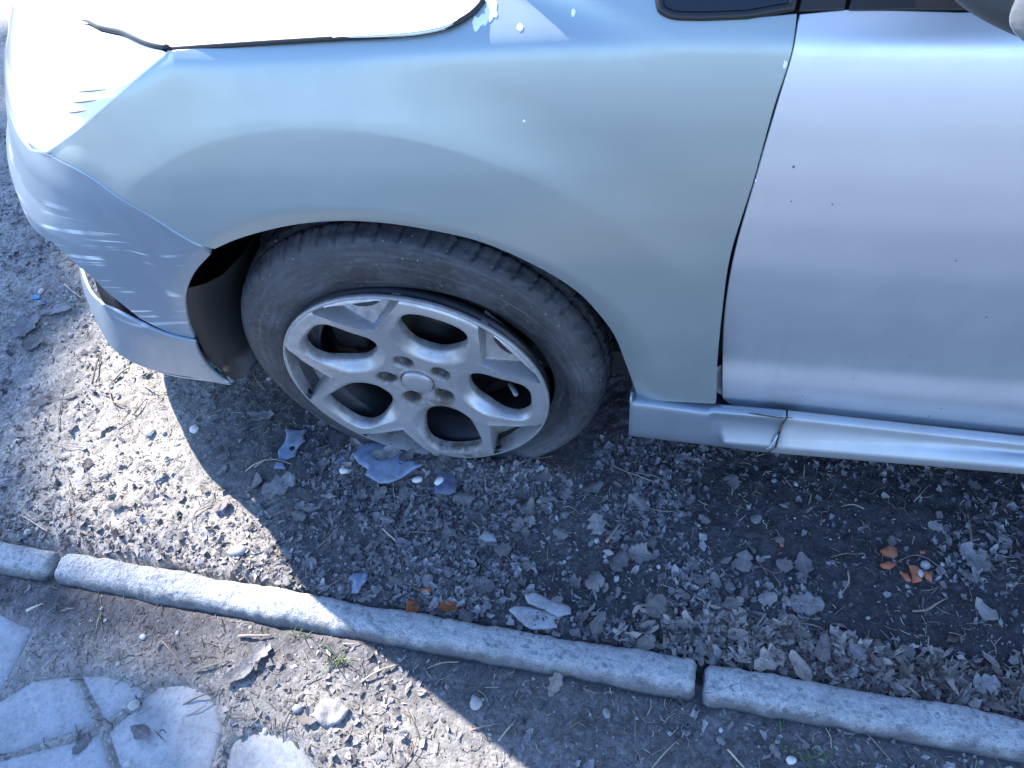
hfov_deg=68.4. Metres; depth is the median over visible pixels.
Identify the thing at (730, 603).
dry leaf
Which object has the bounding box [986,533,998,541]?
dry leaf
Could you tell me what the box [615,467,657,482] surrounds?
twig
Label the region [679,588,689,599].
dry leaf
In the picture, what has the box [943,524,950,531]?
dry leaf
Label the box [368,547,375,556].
dry leaf
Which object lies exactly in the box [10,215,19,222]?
dry leaf
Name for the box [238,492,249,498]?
dry leaf
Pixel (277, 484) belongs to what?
dry leaf
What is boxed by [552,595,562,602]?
dry leaf
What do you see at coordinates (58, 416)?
twig
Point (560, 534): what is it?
dry leaf
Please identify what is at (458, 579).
dry leaf
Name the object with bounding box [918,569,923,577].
pebble
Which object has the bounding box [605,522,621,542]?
twig
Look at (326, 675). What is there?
dry leaf
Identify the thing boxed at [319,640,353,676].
grass tuft
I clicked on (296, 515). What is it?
dry leaf
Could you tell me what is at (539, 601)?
flat stone
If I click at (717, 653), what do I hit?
dry leaf
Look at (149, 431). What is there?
pebble
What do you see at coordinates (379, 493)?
dry leaf
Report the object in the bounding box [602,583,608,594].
dry leaf
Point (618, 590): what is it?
dry leaf
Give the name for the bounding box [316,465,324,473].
dry leaf
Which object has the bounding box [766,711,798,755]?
grass tuft
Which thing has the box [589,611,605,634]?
dry leaf
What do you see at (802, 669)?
dry leaf
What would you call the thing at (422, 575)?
straw
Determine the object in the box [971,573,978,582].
dry leaf
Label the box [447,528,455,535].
dry leaf
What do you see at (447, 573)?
dry leaf
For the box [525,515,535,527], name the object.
dry leaf
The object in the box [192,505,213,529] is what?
twig
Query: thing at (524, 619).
flat stone
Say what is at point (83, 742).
dry leaf
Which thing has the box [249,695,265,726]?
twig
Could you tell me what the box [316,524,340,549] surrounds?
twig
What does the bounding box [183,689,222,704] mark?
twig
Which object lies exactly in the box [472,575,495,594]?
dry leaf
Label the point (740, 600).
dry leaf
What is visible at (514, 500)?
dry leaf
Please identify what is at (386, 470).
plastic shard
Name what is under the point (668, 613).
dry leaf
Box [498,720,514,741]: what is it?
twig
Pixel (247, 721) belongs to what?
dry leaf
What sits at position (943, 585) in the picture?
dry leaf
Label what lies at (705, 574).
dry leaf
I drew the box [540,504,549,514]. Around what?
dry leaf
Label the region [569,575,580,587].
dry leaf
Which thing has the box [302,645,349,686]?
twig
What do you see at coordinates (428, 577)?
dry leaf
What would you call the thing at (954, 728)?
kerb
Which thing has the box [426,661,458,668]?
twig
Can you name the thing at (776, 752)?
dry leaf
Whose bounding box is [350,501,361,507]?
dry leaf
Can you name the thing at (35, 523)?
twig
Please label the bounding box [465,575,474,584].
dry leaf
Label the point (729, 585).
dry leaf
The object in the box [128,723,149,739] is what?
dry leaf
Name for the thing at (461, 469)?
dry leaf
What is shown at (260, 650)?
dry leaf
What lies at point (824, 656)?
dry leaf
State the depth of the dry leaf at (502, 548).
1.34 m
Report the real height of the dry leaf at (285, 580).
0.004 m
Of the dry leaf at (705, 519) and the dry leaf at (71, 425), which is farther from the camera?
the dry leaf at (71, 425)
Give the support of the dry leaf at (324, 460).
on the dry leaf
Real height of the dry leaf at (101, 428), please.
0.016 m
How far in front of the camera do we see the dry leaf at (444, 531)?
1.38 m
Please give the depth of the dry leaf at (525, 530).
1.37 m
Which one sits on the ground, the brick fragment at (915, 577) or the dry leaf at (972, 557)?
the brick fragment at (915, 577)
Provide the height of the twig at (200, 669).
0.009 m
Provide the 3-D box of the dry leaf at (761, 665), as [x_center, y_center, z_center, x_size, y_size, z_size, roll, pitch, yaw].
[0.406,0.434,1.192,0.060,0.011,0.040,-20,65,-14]
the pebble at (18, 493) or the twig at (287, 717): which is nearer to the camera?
the twig at (287, 717)
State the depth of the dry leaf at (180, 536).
1.43 m
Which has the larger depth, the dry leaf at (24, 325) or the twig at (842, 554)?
the dry leaf at (24, 325)
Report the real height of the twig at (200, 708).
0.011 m
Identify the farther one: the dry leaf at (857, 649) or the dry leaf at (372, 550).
the dry leaf at (372, 550)
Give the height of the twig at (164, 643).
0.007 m
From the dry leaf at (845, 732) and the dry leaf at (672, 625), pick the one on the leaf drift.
the dry leaf at (672, 625)
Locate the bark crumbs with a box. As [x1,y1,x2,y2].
[0,131,1023,767]
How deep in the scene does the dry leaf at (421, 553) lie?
1.36 m
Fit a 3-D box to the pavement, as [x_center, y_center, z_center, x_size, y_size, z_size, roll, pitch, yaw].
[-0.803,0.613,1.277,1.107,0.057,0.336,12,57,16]
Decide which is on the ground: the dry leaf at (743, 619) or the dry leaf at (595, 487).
the dry leaf at (595, 487)
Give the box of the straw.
[0,131,1023,767]
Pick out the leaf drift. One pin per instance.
(884, 667)
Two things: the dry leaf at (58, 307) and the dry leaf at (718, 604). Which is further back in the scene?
the dry leaf at (58, 307)
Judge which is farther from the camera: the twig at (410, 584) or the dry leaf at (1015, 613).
the twig at (410, 584)
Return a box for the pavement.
[0,615,315,767]
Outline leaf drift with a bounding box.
[576,588,1023,720]
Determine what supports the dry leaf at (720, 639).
on the leaf drift
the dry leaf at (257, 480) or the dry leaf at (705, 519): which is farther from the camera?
the dry leaf at (257, 480)
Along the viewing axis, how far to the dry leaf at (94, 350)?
1.74 m
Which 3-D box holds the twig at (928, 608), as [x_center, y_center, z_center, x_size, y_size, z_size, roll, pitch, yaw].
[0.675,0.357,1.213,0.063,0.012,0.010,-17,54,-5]
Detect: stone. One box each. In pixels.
[310,697,349,727]
[478,528,496,542]
[509,606,559,629]
[525,592,570,616]
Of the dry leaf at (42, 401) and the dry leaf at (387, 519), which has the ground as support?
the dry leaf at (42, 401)
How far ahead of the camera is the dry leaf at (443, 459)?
1.44 m
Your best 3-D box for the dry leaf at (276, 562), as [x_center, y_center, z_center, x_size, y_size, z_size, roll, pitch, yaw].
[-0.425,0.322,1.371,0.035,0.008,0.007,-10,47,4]
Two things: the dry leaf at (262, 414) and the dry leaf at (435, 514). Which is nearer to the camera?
the dry leaf at (435, 514)
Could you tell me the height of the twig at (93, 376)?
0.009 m
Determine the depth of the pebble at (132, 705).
1.26 m
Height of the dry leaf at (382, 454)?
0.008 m
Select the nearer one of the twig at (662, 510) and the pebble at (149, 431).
the twig at (662, 510)
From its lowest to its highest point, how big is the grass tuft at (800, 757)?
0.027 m
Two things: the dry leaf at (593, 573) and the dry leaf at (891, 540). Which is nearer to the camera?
the dry leaf at (891, 540)
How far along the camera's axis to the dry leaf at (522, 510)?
1.39 m
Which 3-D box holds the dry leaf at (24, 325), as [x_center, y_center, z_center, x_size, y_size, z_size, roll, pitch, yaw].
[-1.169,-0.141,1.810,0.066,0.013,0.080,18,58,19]
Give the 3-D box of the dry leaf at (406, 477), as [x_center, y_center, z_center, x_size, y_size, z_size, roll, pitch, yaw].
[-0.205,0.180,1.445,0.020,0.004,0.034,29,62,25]
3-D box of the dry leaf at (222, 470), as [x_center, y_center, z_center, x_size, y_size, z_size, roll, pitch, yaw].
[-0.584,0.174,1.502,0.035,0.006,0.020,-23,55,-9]
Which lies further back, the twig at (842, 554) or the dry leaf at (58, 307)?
the dry leaf at (58, 307)
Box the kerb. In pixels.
[0,541,1023,764]
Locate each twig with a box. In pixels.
[22,515,49,532]
[26,603,42,611]
[57,399,61,430]
[66,488,71,521]
[91,354,100,383]
[112,367,129,381]
[156,641,180,662]
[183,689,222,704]
[185,693,216,716]
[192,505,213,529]
[195,660,228,672]
[238,634,271,637]
[245,459,291,471]
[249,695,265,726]
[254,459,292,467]
[283,694,304,742]
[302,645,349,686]
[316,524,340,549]
[360,663,397,682]
[381,527,395,540]
[403,569,421,591]
[404,708,416,767]
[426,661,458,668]
[470,723,502,730]
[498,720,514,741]
[568,719,583,728]
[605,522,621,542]
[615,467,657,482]
[632,472,671,492]
[644,506,676,511]
[652,739,678,767]
[682,605,693,624]
[727,748,744,767]
[758,566,781,573]
[831,553,858,557]
[842,571,849,592]
[867,734,891,761]
[895,555,938,566]
[912,598,946,611]
[921,635,928,657]
[967,514,971,540]
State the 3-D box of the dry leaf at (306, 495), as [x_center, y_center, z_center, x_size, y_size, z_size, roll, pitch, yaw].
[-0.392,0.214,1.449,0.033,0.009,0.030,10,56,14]
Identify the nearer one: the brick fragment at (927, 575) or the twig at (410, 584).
the brick fragment at (927, 575)
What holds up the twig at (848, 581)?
on the ground
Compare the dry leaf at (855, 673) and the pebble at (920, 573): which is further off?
the pebble at (920, 573)
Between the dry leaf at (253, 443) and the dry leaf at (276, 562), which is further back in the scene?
the dry leaf at (253, 443)
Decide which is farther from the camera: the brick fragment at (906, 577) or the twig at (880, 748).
the brick fragment at (906, 577)
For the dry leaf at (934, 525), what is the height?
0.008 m
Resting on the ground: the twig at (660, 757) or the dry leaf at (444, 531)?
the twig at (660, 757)
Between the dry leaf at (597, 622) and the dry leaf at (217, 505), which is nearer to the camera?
the dry leaf at (597, 622)
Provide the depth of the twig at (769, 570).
1.27 m
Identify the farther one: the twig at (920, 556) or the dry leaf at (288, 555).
the dry leaf at (288, 555)
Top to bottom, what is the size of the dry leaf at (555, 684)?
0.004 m
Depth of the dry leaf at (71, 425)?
1.61 m
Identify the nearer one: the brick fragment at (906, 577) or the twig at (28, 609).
the brick fragment at (906, 577)
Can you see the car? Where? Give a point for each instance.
(486, 228)
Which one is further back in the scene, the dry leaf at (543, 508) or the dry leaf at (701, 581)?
the dry leaf at (543, 508)
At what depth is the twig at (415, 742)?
1.19 m
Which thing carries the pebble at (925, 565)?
on the ground
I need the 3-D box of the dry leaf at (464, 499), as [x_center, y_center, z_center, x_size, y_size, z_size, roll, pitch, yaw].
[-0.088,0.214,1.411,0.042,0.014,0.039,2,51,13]
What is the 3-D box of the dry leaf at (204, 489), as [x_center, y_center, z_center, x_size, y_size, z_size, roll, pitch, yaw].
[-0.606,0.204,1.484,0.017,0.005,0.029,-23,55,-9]
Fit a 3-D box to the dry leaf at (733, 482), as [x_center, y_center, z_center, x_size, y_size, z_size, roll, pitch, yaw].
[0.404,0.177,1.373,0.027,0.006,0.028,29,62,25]
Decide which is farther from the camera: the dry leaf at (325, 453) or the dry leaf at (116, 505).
the dry leaf at (325, 453)
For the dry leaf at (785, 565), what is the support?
on the ground
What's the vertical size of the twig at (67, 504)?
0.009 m
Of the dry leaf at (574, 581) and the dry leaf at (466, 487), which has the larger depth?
the dry leaf at (466, 487)
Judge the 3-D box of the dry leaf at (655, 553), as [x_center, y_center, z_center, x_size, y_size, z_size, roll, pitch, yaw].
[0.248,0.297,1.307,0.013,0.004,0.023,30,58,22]
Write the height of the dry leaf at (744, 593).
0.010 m
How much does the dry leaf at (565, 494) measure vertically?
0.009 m
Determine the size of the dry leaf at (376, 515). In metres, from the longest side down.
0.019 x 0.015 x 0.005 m
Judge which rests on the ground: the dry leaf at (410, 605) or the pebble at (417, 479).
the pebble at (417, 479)
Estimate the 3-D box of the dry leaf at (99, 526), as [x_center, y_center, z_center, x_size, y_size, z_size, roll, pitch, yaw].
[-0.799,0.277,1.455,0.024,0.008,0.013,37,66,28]
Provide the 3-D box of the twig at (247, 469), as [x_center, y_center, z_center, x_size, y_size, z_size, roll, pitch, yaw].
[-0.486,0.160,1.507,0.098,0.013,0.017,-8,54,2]
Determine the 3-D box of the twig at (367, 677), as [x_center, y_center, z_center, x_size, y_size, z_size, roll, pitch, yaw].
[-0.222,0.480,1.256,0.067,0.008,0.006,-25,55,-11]
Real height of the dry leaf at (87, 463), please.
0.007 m
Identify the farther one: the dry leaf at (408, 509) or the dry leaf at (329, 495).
the dry leaf at (329, 495)
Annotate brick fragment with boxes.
[419,587,431,592]
[879,561,896,569]
[880,545,897,558]
[899,571,910,581]
[908,565,921,582]
[923,570,931,581]
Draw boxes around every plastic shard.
[274,462,285,468]
[278,427,306,460]
[336,457,344,463]
[348,572,366,593]
[354,442,421,483]
[434,471,456,494]
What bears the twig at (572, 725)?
on the ground
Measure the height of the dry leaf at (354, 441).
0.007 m
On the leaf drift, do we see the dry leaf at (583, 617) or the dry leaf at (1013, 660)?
the dry leaf at (1013, 660)
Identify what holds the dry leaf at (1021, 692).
on the leaf drift
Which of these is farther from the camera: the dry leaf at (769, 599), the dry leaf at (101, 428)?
the dry leaf at (101, 428)
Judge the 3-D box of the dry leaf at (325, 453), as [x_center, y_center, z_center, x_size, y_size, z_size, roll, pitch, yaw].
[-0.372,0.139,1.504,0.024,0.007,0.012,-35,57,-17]
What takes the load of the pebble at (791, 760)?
on the ground
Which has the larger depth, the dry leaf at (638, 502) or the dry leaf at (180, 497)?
the dry leaf at (180, 497)
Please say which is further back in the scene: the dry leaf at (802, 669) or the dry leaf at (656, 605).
the dry leaf at (656, 605)
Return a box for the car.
[4,0,1023,473]
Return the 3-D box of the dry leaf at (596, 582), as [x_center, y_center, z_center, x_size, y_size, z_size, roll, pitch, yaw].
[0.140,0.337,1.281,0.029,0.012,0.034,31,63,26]
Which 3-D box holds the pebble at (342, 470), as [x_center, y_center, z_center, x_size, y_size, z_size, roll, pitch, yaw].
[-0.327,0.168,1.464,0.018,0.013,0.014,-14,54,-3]
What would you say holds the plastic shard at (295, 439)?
on the ground
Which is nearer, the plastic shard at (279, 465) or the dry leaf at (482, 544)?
the dry leaf at (482, 544)
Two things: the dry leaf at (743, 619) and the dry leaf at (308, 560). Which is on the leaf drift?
the dry leaf at (743, 619)
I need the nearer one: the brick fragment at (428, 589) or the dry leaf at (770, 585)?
the dry leaf at (770, 585)
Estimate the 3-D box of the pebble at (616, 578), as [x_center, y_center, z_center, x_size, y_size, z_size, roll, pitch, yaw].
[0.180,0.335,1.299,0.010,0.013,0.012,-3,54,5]
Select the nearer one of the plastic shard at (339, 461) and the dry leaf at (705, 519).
the dry leaf at (705, 519)
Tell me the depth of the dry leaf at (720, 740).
1.15 m
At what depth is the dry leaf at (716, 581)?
1.27 m
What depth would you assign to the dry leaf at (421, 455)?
1.46 m
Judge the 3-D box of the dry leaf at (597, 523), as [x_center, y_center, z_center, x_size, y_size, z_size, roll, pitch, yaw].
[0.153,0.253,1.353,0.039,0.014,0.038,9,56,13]
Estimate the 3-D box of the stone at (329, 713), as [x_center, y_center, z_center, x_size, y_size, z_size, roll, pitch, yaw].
[-0.296,0.532,1.226,0.050,0.014,0.048,28,62,24]
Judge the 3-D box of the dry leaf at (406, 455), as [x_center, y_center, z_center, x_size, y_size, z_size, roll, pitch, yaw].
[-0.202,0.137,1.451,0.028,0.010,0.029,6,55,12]
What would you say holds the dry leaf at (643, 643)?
on the leaf drift
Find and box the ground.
[0,0,1023,767]
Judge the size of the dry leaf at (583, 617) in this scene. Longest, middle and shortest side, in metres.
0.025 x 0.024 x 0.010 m
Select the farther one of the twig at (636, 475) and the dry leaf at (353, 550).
the twig at (636, 475)
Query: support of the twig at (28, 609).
on the ground
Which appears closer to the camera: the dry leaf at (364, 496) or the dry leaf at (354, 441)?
the dry leaf at (364, 496)
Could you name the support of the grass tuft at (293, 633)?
on the ground
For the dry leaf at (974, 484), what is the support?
on the ground
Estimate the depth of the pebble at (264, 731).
1.23 m
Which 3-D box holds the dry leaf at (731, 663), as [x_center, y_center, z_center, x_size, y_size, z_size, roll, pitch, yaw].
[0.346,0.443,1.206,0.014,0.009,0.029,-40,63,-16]
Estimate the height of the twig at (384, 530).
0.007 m
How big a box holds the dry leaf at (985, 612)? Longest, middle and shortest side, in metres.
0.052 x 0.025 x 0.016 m
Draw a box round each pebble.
[16,491,23,496]
[23,528,32,534]
[122,760,131,767]
[127,699,139,710]
[139,634,145,639]
[145,428,154,435]
[189,424,198,433]
[227,544,246,556]
[262,727,266,734]
[292,704,302,713]
[339,467,347,473]
[412,476,422,482]
[434,476,443,484]
[470,696,481,709]
[602,707,610,718]
[614,575,618,581]
[786,756,796,764]
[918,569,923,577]
[920,560,930,569]
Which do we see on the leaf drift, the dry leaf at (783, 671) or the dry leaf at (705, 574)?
the dry leaf at (783, 671)
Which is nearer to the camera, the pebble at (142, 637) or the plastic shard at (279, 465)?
the pebble at (142, 637)
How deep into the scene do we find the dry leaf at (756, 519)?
1.33 m
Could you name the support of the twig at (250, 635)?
on the ground
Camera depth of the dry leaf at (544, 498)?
1.40 m
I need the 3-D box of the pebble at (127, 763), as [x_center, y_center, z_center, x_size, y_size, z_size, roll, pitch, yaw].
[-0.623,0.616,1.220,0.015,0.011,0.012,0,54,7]
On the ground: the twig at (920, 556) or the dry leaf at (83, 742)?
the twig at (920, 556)
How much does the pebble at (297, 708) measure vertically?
0.014 m
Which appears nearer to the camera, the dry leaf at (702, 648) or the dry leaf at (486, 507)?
the dry leaf at (702, 648)
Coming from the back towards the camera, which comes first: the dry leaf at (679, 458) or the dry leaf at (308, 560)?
the dry leaf at (679, 458)
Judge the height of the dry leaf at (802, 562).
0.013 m
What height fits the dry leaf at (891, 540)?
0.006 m
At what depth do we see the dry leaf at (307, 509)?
1.43 m
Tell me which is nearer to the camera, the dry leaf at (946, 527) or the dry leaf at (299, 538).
the dry leaf at (946, 527)
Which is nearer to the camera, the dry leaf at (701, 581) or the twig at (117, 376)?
the dry leaf at (701, 581)
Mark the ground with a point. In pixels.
(608, 418)
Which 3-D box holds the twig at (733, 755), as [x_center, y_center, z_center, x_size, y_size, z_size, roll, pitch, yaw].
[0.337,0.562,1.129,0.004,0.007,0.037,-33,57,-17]
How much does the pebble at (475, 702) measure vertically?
0.014 m
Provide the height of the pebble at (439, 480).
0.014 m
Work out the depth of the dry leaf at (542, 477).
1.41 m
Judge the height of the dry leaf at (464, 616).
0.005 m
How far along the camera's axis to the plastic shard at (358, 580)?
1.33 m
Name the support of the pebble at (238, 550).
on the ground
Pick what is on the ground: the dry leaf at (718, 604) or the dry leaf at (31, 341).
the dry leaf at (31, 341)
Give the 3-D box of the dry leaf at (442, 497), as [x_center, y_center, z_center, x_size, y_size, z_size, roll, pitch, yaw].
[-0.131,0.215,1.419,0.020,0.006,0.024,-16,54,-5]
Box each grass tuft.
[283,626,310,636]
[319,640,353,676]
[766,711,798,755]
[795,736,834,767]
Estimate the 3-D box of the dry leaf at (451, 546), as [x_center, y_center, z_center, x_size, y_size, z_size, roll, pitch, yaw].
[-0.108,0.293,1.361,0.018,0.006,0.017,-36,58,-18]
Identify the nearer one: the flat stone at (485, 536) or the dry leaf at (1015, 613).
the dry leaf at (1015, 613)
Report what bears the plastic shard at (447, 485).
on the ground
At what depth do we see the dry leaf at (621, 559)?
1.31 m
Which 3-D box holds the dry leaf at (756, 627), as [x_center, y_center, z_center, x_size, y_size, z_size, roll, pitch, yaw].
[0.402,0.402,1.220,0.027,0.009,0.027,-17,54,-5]
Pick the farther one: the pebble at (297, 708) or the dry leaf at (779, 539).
the dry leaf at (779, 539)
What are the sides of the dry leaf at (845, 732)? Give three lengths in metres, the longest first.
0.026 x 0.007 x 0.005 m
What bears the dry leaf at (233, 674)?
on the ground
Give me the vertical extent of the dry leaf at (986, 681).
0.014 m
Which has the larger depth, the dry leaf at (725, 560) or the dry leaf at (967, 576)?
the dry leaf at (725, 560)
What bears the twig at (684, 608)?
on the leaf drift
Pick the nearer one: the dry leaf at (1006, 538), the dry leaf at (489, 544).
the dry leaf at (1006, 538)
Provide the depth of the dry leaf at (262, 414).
1.58 m
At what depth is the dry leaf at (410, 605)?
1.30 m
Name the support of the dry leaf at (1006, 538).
on the ground
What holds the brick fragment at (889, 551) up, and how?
on the ground
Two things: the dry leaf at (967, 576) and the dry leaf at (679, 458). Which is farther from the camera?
the dry leaf at (679, 458)
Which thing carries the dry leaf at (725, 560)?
on the ground
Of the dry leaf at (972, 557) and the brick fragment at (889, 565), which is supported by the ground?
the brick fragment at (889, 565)
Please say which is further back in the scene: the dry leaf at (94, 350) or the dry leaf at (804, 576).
the dry leaf at (94, 350)
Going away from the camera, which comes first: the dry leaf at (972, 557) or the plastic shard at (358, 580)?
the dry leaf at (972, 557)
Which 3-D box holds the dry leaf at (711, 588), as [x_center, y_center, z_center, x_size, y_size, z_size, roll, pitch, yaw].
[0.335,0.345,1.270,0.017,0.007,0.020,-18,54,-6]
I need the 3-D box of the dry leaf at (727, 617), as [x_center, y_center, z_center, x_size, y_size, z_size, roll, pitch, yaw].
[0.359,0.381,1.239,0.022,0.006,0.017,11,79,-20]
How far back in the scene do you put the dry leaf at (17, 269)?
1.93 m
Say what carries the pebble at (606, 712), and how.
on the ground
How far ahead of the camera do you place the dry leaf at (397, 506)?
1.42 m
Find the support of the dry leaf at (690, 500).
on the ground
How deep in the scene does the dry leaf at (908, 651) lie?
1.18 m
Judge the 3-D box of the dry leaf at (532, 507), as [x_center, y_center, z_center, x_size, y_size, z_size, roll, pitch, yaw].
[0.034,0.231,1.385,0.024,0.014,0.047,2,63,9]
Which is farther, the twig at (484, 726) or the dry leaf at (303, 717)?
the dry leaf at (303, 717)
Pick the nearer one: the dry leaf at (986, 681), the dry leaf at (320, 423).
the dry leaf at (986, 681)
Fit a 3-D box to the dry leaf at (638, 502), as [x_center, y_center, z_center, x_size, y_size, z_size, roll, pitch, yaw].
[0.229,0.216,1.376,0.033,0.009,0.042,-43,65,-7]
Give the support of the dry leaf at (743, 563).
on the ground
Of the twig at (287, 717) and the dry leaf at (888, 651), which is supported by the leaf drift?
the dry leaf at (888, 651)
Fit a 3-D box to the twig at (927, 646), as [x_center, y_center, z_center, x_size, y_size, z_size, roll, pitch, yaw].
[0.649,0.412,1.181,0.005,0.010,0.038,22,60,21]
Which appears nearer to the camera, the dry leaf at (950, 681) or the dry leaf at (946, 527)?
the dry leaf at (950, 681)
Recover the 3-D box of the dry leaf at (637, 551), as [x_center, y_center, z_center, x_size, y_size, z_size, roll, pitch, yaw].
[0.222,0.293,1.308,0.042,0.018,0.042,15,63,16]
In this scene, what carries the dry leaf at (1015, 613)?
on the ground
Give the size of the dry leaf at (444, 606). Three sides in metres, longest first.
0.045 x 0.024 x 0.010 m
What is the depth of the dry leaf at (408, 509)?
1.41 m
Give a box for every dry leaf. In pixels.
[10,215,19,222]
[10,312,40,337]
[13,267,21,272]
[21,334,42,349]
[28,397,48,406]
[40,303,70,314]
[66,417,75,430]
[72,733,89,754]
[82,458,93,467]
[91,345,100,353]
[93,419,110,431]
[96,522,102,530]
[107,500,123,509]
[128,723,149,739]
[176,493,183,500]
[176,531,184,539]
[199,484,208,492]
[212,498,227,511]
[214,465,226,475]
[221,659,254,683]
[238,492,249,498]
[242,641,271,667]
[243,719,254,726]
[247,409,274,419]
[249,472,261,489]
[250,441,258,447]
[261,471,295,499]
[269,558,286,563]
[279,571,292,585]
[286,552,291,559]
[291,510,305,520]
[294,500,304,509]
[294,534,301,541]
[297,706,315,725]
[299,488,314,501]
[300,506,320,511]
[301,557,316,569]
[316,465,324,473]
[317,419,325,426]
[320,457,326,467]
[321,493,335,498]
[322,673,330,678]
[323,448,329,455]
[348,542,359,553]
[350,437,359,447]
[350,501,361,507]
[357,491,366,498]
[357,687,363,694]
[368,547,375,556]
[370,486,386,500]
[372,446,400,460]
[372,512,379,520]
[379,516,393,523]
[382,554,393,565]
[387,502,399,509]
[388,576,403,587]
[398,485,411,498]
[399,449,414,460]
[399,472,412,480]
[400,502,410,520]
[406,598,421,611]
[416,452,433,461]
[417,544,431,556]
[421,573,432,586]
[428,507,437,516]
[434,521,442,528]
[434,599,458,610]
[437,494,447,501]
[438,454,449,465]
[440,526,448,539]
[444,566,452,576]
[446,542,456,550]
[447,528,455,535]
[454,491,474,506]
[455,467,464,471]
[456,576,465,581]
[458,608,472,621]
[463,484,471,493]
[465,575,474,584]
[466,510,481,522]
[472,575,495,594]
[476,503,489,516]
[479,540,486,547]
[487,542,495,546]
[494,541,511,557]
[497,503,504,511]
[505,498,516,504]
[510,516,525,531]
[518,487,537,500]
[519,505,528,514]
[521,527,529,536]
[524,497,535,515]
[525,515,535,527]
[530,471,550,481]
[539,495,554,502]
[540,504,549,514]
[547,673,562,696]
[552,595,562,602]
[553,526,568,540]
[558,487,573,499]
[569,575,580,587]
[575,610,588,621]
[582,481,602,492]
[585,574,604,591]
[587,513,607,534]
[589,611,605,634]
[590,570,600,576]
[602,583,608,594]
[603,441,610,453]
[609,551,629,571]
[611,530,620,541]
[615,586,620,598]
[627,492,647,511]
[628,542,651,564]
[637,632,655,650]
[646,594,667,617]
[647,537,657,546]
[651,550,659,559]
[665,611,671,618]
[669,619,675,629]
[674,452,691,464]
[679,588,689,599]
[686,495,695,504]
[688,557,695,564]
[693,638,707,655]
[694,575,708,584]
[698,514,711,523]
[700,453,705,460]
[703,571,712,581]
[705,583,716,592]
[706,644,721,665]
[710,572,721,587]
[716,602,727,609]
[716,636,725,646]
[716,736,725,744]
[720,557,731,563]
[720,597,751,653]
[723,597,737,611]
[724,581,735,592]
[724,611,733,621]
[724,656,735,666]
[727,475,742,488]
[734,550,752,571]
[735,596,743,607]
[740,586,748,599]
[750,514,761,523]
[751,623,765,637]
[754,642,784,671]
[758,590,776,606]
[765,582,773,589]
[769,744,780,759]
[775,536,783,542]
[776,557,793,572]
[777,662,787,674]
[789,650,812,680]
[790,591,824,614]
[792,552,813,572]
[797,572,808,581]
[814,633,830,666]
[836,728,851,734]
[848,643,866,660]
[848,667,858,678]
[858,663,873,671]
[882,641,892,654]
[886,535,897,545]
[900,644,915,657]
[909,478,919,484]
[928,521,942,531]
[929,644,958,694]
[939,581,946,588]
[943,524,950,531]
[959,541,990,570]
[963,571,975,581]
[968,480,981,489]
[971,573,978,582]
[973,672,1000,693]
[975,597,998,619]
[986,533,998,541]
[998,534,1012,546]
[1008,655,1019,664]
[1011,609,1018,616]
[1018,689,1023,716]
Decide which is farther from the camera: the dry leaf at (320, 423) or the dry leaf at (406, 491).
the dry leaf at (320, 423)
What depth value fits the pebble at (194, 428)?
1.57 m
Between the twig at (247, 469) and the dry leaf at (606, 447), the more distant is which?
the twig at (247, 469)
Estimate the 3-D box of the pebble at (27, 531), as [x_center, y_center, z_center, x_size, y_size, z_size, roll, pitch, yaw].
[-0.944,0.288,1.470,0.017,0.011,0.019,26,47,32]
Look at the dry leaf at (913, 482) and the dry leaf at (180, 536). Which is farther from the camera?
the dry leaf at (180, 536)

